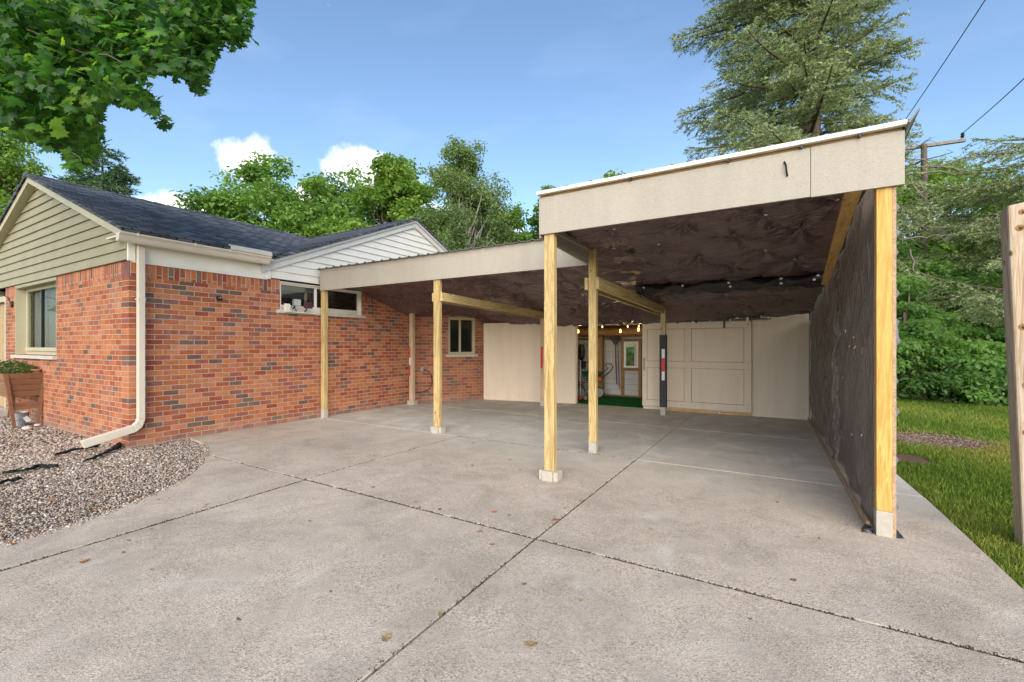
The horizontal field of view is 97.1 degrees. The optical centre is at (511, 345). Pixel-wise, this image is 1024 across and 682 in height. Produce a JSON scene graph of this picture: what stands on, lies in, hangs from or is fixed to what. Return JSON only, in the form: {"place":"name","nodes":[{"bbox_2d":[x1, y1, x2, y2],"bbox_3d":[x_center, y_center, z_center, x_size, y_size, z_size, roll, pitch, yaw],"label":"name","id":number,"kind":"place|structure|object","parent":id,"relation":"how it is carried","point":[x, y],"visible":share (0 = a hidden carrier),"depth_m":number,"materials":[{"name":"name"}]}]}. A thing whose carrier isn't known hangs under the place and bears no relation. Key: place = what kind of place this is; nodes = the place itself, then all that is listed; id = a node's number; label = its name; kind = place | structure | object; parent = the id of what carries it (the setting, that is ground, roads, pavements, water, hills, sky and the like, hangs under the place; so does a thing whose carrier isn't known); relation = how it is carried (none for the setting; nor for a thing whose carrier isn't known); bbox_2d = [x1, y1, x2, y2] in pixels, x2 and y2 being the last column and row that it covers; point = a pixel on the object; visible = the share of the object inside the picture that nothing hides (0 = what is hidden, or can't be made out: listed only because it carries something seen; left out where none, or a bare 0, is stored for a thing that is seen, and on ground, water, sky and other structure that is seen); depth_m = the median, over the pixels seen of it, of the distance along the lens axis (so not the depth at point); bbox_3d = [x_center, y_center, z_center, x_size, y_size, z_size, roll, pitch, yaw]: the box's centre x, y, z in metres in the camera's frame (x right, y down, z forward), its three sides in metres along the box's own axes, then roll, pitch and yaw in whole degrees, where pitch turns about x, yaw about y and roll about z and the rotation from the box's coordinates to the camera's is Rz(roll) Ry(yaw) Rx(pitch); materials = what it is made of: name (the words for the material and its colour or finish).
{"place":"outdoors","nodes":[
{"label":"outdoors","id":0,"kind":"place"},
{"bbox_2d":[0,416,208,546],"bbox_3d":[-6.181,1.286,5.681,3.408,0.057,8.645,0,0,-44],"label":"gravel","id":1,"kind":"structure","parent":0,"point":[107,460],"depth_m":4.59,"materials":[{"name":"grey gravel"}]},
{"bbox_2d":[0,476,22,483],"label":"fabric strip","id":2,"kind":"object","parent":1,"relation":"on","point":[11,480],"visible":1,"depth_m":4.21,"materials":[{"name":"black fabric"}]},
{"bbox_2d":[0,372,43,428],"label":"raised planter","id":3,"kind":"object","parent":1,"relation":"on","point":[27,384],"visible":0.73,"depth_m":7.18,"materials":[{"name":"wood"}]},
{"bbox_2d":[0,359,20,372],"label":"planter plant","id":4,"kind":"object","parent":3,"relation":"on","point":[7,364],"visible":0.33,"depth_m":7.63,"materials":[{"name":"green plant"}]},
{"bbox_2d":[2,362,38,373],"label":"planter plant","id":5,"kind":"object","parent":3,"relation":"in","point":[21,367],"visible":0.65,"depth_m":7.26,"materials":[{"name":"green plant"}]},
{"bbox_2d":[29,369,41,372],"bbox_3d":[-7.751,0.443,7.353,0.170,0.130,0.170,0,0,31],"label":"clay pot","id":6,"kind":"object","parent":3,"relation":"in","point":[37,370],"visible":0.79,"depth_m":7.31,"materials":[{"name":"ceramic"}]},
{"bbox_2d":[14,411,30,425],"bbox_3d":[-7.937,1.181,7.290,0.228,0.215,0.247,0,0,31],"label":"galvanised bucket","id":7,"kind":"object","parent":1,"relation":"on","point":[22,418],"visible":0.74,"depth_m":7.26,"materials":[{"name":"silver metal"}]},
{"bbox_2d":[21,426,32,429],"bbox_3d":[-7.424,1.258,6.926,0.191,0.062,0.120,0,0,31],"label":"stone","id":8,"kind":"object","parent":1,"relation":"on","point":[26,427],"visible":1,"depth_m":6.88,"materials":[{"name":"white stone"}]},
{"bbox_2d":[2,464,58,473],"bbox_3d":[-4.940,1.250,4.646,0.191,0.039,0.397,0,0,40],"label":"fabric strip","id":9,"kind":"object","parent":1,"relation":"on","point":[33,467],"visible":1,"depth_m":4.63,"materials":[{"name":"black fabric"}]},
{"bbox_2d":[55,444,100,455],"bbox_3d":[-5.232,1.250,5.488,0.104,0.039,0.556,0,0,3],"label":"fabric strip","id":10,"kind":"object","parent":1,"relation":"on","point":[67,451],"visible":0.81,"depth_m":5.43,"materials":[{"name":"black fabric"}]},
{"bbox_2d":[84,442,122,461],"bbox_3d":[-4.977,1.250,5.692,0.176,0.039,1.644,0,0,-28],"label":"fabric strip","id":11,"kind":"object","parent":1,"relation":"on","point":[117,446],"visible":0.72,"depth_m":5.36,"materials":[{"name":"black fabric"}]},
{"bbox_2d":[0,399,1023,681],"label":"driveway","id":12,"kind":"structure","parent":0,"point":[698,493],"depth_m":2.58,"materials":[{"name":"concrete"}]},
{"bbox_2d":[381,633,390,640],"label":"fallen leaf","id":13,"kind":"object","parent":12,"relation":"on","point":[386,637],"visible":1,"depth_m":1.96,"materials":[{"name":"beige plant"}]},
{"bbox_2d":[0,436,1023,681],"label":"joint debris","id":14,"kind":"object","parent":12,"relation":"on","point":[570,548],"visible":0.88,"depth_m":2.67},
{"bbox_2d":[524,641,537,645],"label":"fallen leaf","id":15,"kind":"object","parent":12,"relation":"on","point":[530,643],"visible":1,"depth_m":1.92,"materials":[{"name":"beige plant"}]},
{"bbox_2d":[316,108,919,538],"bbox_3d":[0.671,-0.110,7.274,7.780,2.760,5.710,0,0,31],"label":"carport","id":16,"kind":"object","parent":12,"relation":"on","point":[794,228],"visible":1,"depth_m":4.56,"materials":[{"name":"beige wood"}]},
{"bbox_2d":[484,313,811,419],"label":"storage shed","id":17,"kind":"structure","parent":12,"relation":"on","point":[759,367],"depth_m":8.73,"materials":[{"name":"beige wood"}]},
{"bbox_2d":[578,345,585,368],"bbox_3d":[1.751,0.260,11.268,0.171,0.620,0.248,0,0,-23],"label":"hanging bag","id":18,"kind":"object","parent":17,"relation":"hanging from","point":[581,352],"visible":0.92,"depth_m":11.22,"materials":[{"name":"black fabric"}]},
{"bbox_2d":[578,360,588,399],"bbox_3d":[1.644,0.799,10.651,0.357,0.918,0.215,0,0,31],"label":"wire rack","id":19,"kind":"object","parent":17,"relation":"on","point":[585,385],"visible":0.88,"depth_m":10.62,"materials":[{"name":"metal"}]},
{"bbox_2d":[578,363,612,397],"bbox_3d":[2.000,0.833,10.823,0.887,0.849,0.415,0,0,31],"label":"lawn spreader","id":20,"kind":"object","parent":17,"relation":"on","point":[601,392],"visible":0.64,"depth_m":10.79,"materials":[{"name":"green metal"}]},
{"bbox_2d":[578,324,641,332],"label":"string lights","id":21,"kind":"object","parent":17,"relation":"hanging from","point":[614,329],"visible":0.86,"depth_m":9.71,"materials":[{"name":"yellow glass"}]},
{"bbox_2d":[609,336,621,384],"bbox_3d":[2.541,0.348,11.123,0.371,1.206,0.068,0,0,31],"label":"garden rake","id":22,"kind":"object","parent":17,"relation":"hanging from","point":[615,340],"visible":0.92,"depth_m":11.12,"materials":[{"name":"black metal"}]},
{"bbox_2d":[618,345,619,388],"bbox_3d":[2.627,0.510,11.145,0.033,1.082,0.097,0,0,-14],"label":"tool handle","id":23,"kind":"object","parent":17,"relation":"hanging from","point":[618,367],"visible":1,"depth_m":11.13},
{"bbox_2d":[624,342,637,367],"bbox_3d":[2.918,0.218,11.074,0.360,0.641,0.040,0,0,31],"label":"window","id":24,"kind":"structure","parent":17,"relation":"in","point":[635,343],"depth_m":11.02,"materials":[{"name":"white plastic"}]},
{"bbox_2d":[642,317,751,412],"bbox_3d":[3.466,0.339,8.626,1.965,1.743,0.079,0,0,31],"label":"sliding door","id":25,"kind":"structure","parent":17,"relation":"in","point":[709,364],"depth_m":8.56,"materials":[{"name":"beige wood"}]},
{"bbox_2d":[3,0,1023,238],"label":"sky","id":26,"kind":"structure","parent":0,"point":[560,93],"materials":[{"name":"blue"}]},
{"bbox_2d":[190,373,1023,586],"bbox_3d":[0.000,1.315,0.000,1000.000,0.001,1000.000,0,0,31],"label":"ground","id":27,"kind":"structure","parent":0,"point":[959,523],"depth_m":6.31,"materials":[{"name":"plant"}]},
{"bbox_2d":[0,133,51,291],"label":"willow tree","id":28,"kind":"object","parent":27,"relation":"on","point":[11,171],"visible":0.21,"depth_m":23.69,"materials":[{"name":"green plant"}]},
{"bbox_2d":[62,174,107,190],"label":"young tree","id":29,"kind":"object","parent":27,"relation":"on","point":[78,184],"depth_m":26.29,"materials":[{"name":"green plant"}]},
{"bbox_2d":[51,144,141,195],"bbox_3d":[-22.544,-4.875,25.068,5.639,12.570,5.905,0,0,31],"label":"pine tree","id":30,"kind":"object","parent":27,"relation":"on","point":[115,179],"visible":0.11,"depth_m":24.56,"materials":[{"name":"green plant"}]},
{"bbox_2d":[0,0,259,173],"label":"maple tree","id":31,"kind":"object","parent":27,"relation":"on","point":[70,70],"visible":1,"depth_m":3.29,"materials":[{"name":"green plant"}]},
{"bbox_2d":[210,197,256,217],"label":"oak tree","id":32,"kind":"object","parent":27,"relation":"on","point":[213,213],"visible":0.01,"depth_m":28.00,"materials":[{"name":"green plant"}]},
{"bbox_2d":[0,172,483,447],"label":"brick house","id":33,"kind":"structure","parent":27,"relation":"on","point":[119,322],"depth_m":7.04,"materials":[{"name":"red brick"}]},
{"bbox_2d":[0,296,5,408],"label":"front door","id":34,"kind":"structure","parent":33,"relation":"in","point":[2,299],"depth_m":8.80,"materials":[{"name":"white metal"}]},
{"bbox_2d":[0,293,13,307],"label":"wall lantern","id":35,"kind":"object","parent":33,"relation":"attached to","point":[11,304],"depth_m":8.17,"materials":[{"name":"black metal"}]},
{"bbox_2d":[10,277,56,359],"bbox_3d":[-7.962,-0.431,7.664,2.200,1.292,0.289,0,0,31],"label":"window","id":36,"kind":"structure","parent":33,"relation":"in","point":[45,301],"depth_m":7.99,"materials":[{"name":"beige metal"}]},
{"bbox_2d":[284,299,315,313],"bbox_3d":[-3.544,-0.663,7.621,0.118,0.222,0.560,0,0,31],"label":"flood light","id":37,"kind":"object","parent":33,"relation":"attached to","point":[297,302],"visible":1,"depth_m":7.52,"materials":[{"name":"beige plastic"}]},
{"bbox_2d":[276,281,365,318],"bbox_3d":[-3.741,-0.695,8.349,0.975,0.729,1.810,0,0,31],"label":"window","id":38,"kind":"structure","parent":33,"relation":"in","point":[341,302],"depth_m":8.33,"materials":[{"name":"clear glass"}]},
{"bbox_2d":[446,317,477,356],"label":"window","id":39,"kind":"structure","parent":33,"relation":"in","point":[454,323],"depth_m":10.73,"materials":[{"name":"beige glass"}]},
{"bbox_2d":[169,150,373,236],"bbox_3d":[-13.511,-4.726,25.910,11.040,12.313,8.902,0,0,17],"label":"oak tree","id":40,"kind":"object","parent":27,"relation":"on","point":[269,200],"visible":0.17,"depth_m":23.80,"materials":[{"name":"green plant"}]},
{"bbox_2d":[268,203,342,237],"bbox_3d":[-10.585,-3.151,23.534,5.750,9.152,5.679,0,0,31],"label":"young tree","id":41,"kind":"object","parent":27,"relation":"on","point":[289,217],"visible":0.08,"depth_m":22.99,"materials":[{"name":"green plant"}]},
{"bbox_2d":[300,215,376,237],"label":"young tree","id":42,"kind":"object","parent":27,"relation":"on","point":[353,224],"visible":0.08,"depth_m":22.41,"materials":[{"name":"green plant"}]},
{"bbox_2d":[299,162,385,236],"bbox_3d":[-10.164,-4.643,26.674,6.970,12.170,6.984,0,0,31],"label":"maple tree","id":43,"kind":"object","parent":27,"relation":"on","point":[346,197],"visible":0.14,"depth_m":26.19,"materials":[{"name":"green plant"}]},
{"bbox_2d":[342,150,439,224],"bbox_3d":[-6.186,-4.823,25.842,7.095,12.515,7.455,0,0,-15],"label":"maple tree","id":44,"kind":"object","parent":27,"relation":"on","point":[393,189],"visible":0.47,"depth_m":24.54,"materials":[{"name":"green plant"}]},
{"bbox_2d":[393,208,471,236],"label":"young tree","id":45,"kind":"object","parent":27,"relation":"on","point":[402,217],"visible":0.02,"depth_m":23.07,"materials":[{"name":"green plant"}]},
{"bbox_2d":[411,134,517,250],"bbox_3d":[-2.360,-4.298,22.228,5.163,11.455,5.391,0,0,-31],"label":"birch tree","id":46,"kind":"object","parent":27,"relation":"on","point":[467,203],"visible":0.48,"depth_m":21.30,"materials":[{"name":"green plant"}]},
{"bbox_2d":[483,201,536,240],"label":"oak tree","id":47,"kind":"object","parent":27,"relation":"on","point":[515,215],"visible":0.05,"depth_m":28.08,"materials":[{"name":"green plant"}]},
{"bbox_2d":[506,185,557,242],"bbox_3d":[1.691,-3.962,27.032,4.248,10.788,5.139,0,0,8],"label":"oak tree","id":48,"kind":"object","parent":27,"relation":"on","point":[526,235],"visible":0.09,"depth_m":26.86,"materials":[{"name":"green plant"}]},
{"bbox_2d":[601,169,625,178],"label":"oak tree","id":49,"kind":"object","parent":27,"relation":"on","point":[613,174],"depth_m":26.71,"materials":[{"name":"green plant"}]},
{"bbox_2d":[668,0,948,273],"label":"blue spruce","id":50,"kind":"object","parent":27,"relation":"on","point":[813,71],"visible":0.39,"depth_m":12.18,"materials":[{"name":"green plant"}]},
{"bbox_2d":[896,454,930,465],"bbox_3d":[4.549,1.308,5.206,0.500,0.011,0.551,0,0,31],"label":"mulch patch","id":51,"kind":"object","parent":27,"relation":"on","point":[906,457],"visible":0.32,"depth_m":5.22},
{"bbox_2d":[896,273,968,325],"bbox_3d":[10.299,-0.337,12.950,3.960,4.241,4.052,0,0,31],"label":"leafy shrub","id":52,"kind":"object","parent":27,"relation":"on","point":[899,315],"depth_m":11.73,"materials":[{"name":"green plant"}]},
{"bbox_2d":[905,132,966,252],"bbox_3d":[11.976,-2.377,13.017,2.080,7.494,0.258,0,0,6],"label":"utility pole","id":53,"kind":"object","parent":27,"relation":"on","point":[923,147],"visible":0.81,"depth_m":12.97,"materials":[{"name":"brown wood"}]},
{"bbox_2d":[906,0,984,118],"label":"power line","id":54,"kind":"object","parent":53,"relation":"attached to","point":[947,57],"visible":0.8,"depth_m":10.00,"materials":[{"name":"black rubber"}]},
{"bbox_2d":[963,78,1023,132],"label":"power line","id":55,"kind":"object","parent":53,"relation":"attached to","point":[996,104],"visible":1,"depth_m":10.90,"materials":[{"name":"black rubber"}]},
{"bbox_2d":[896,272,981,400],"bbox_3d":[9.739,0.032,11.120,3.422,3.820,3.135,0,0,31],"label":"leafy shrub","id":56,"kind":"object","parent":27,"relation":"on","point":[927,323],"visible":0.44,"depth_m":10.50,"materials":[{"name":"green plant"}]},
{"bbox_2d":[896,236,1002,331],"bbox_3d":[11.160,-0.669,13.056,4.171,4.950,4.748,0,0,31],"label":"leafy shrub","id":57,"kind":"object","parent":27,"relation":"on","point":[930,267],"visible":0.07,"depth_m":12.00,"materials":[{"name":"green plant"}]},
{"bbox_2d":[896,318,1007,400],"bbox_3d":[10.177,0.554,10.900,2.610,2.480,2.759,0,0,-29],"label":"leafy shrub","id":58,"kind":"object","parent":27,"relation":"on","point":[968,344],"visible":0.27,"depth_m":10.17,"materials":[{"name":"green plant"}]},
{"bbox_2d":[896,429,1010,454],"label":"wood mulch","id":59,"kind":"object","parent":27,"relation":"on","point":[937,439],"visible":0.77,"depth_m":6.11,"materials":[{"name":"brown wood"}]},
{"bbox_2d":[907,338,1007,406],"bbox_3d":[10.659,0.829,10.467,3.065,2.009,2.861,0,0,31],"label":"leafy shrub","id":60,"kind":"object","parent":27,"relation":"on","point":[991,396],"visible":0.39,"depth_m":9.78,"materials":[{"name":"green plant"}]},
{"bbox_2d":[896,398,1023,589],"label":"lawn grass","id":61,"kind":"structure","parent":27,"relation":"on","point":[962,491],"depth_m":4.58,"materials":[{"name":"green plant"}]},
{"bbox_2d":[896,135,1023,330],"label":"spruce tree","id":62,"kind":"object","parent":27,"relation":"on","point":[978,230],"visible":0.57,"depth_m":11.15,"materials":[{"name":"green plant"}]},
{"bbox_2d":[897,136,1023,299],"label":"dead branches","id":63,"kind":"object","parent":62,"relation":"attached to","point":[929,172],"visible":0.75,"depth_m":11.36,"materials":[{"name":"brown wood"}]},
{"bbox_2d":[896,155,1023,266],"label":"maple tree","id":64,"kind":"object","parent":27,"relation":"on","point":[936,177],"visible":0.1,"depth_m":15.40,"materials":[{"name":"green plant"}]},
{"bbox_2d":[917,262,1002,335],"bbox_3d":[12.294,-0.453,12.459,4.144,4.111,3.812,0,0,-38],"label":"leafy shrub","id":65,"kind":"object","parent":27,"relation":"on","point":[970,291],"visible":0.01,"depth_m":12.02,"materials":[{"name":"green plant"}]},
{"bbox_2d":[928,327,1007,404],"bbox_3d":[11.278,0.716,10.324,2.846,2.358,3.320,0,0,31],"label":"leafy shrub","id":66,"kind":"object","parent":27,"relation":"on","point":[997,335],"visible":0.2,"depth_m":9.99,"materials":[{"name":"green plant"}]},
{"bbox_2d":[945,259,1002,330],"bbox_3d":[13.592,-0.302,12.633,4.403,4.313,3.856,0,0,31],"label":"leafy shrub","id":67,"kind":"object","parent":27,"relation":"on","point":[999,271],"visible":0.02,"depth_m":12.31,"materials":[{"name":"green plant"}]},
{"bbox_2d":[934,164,1019,270],"bbox_3d":[20.104,-2.814,17.758,7.341,8.466,7.453,0,0,31],"label":"maple tree","id":68,"kind":"object","parent":27,"relation":"on","point":[996,174],"visible":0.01,"depth_m":17.79,"materials":[{"name":"green plant"}]},
{"bbox_2d":[952,308,1004,331],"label":"leafy shrub","id":69,"kind":"object","parent":27,"relation":"on","point":[983,324],"visible":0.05,"depth_m":11.30,"materials":[{"name":"green plant"}]},
{"bbox_2d":[1000,202,1023,548],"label":"timber post","id":70,"kind":"object","parent":27,"relation":"on","point":[1012,231],"visible":0.94,"depth_m":2.90,"materials":[{"name":"brown wood"}]}
]}

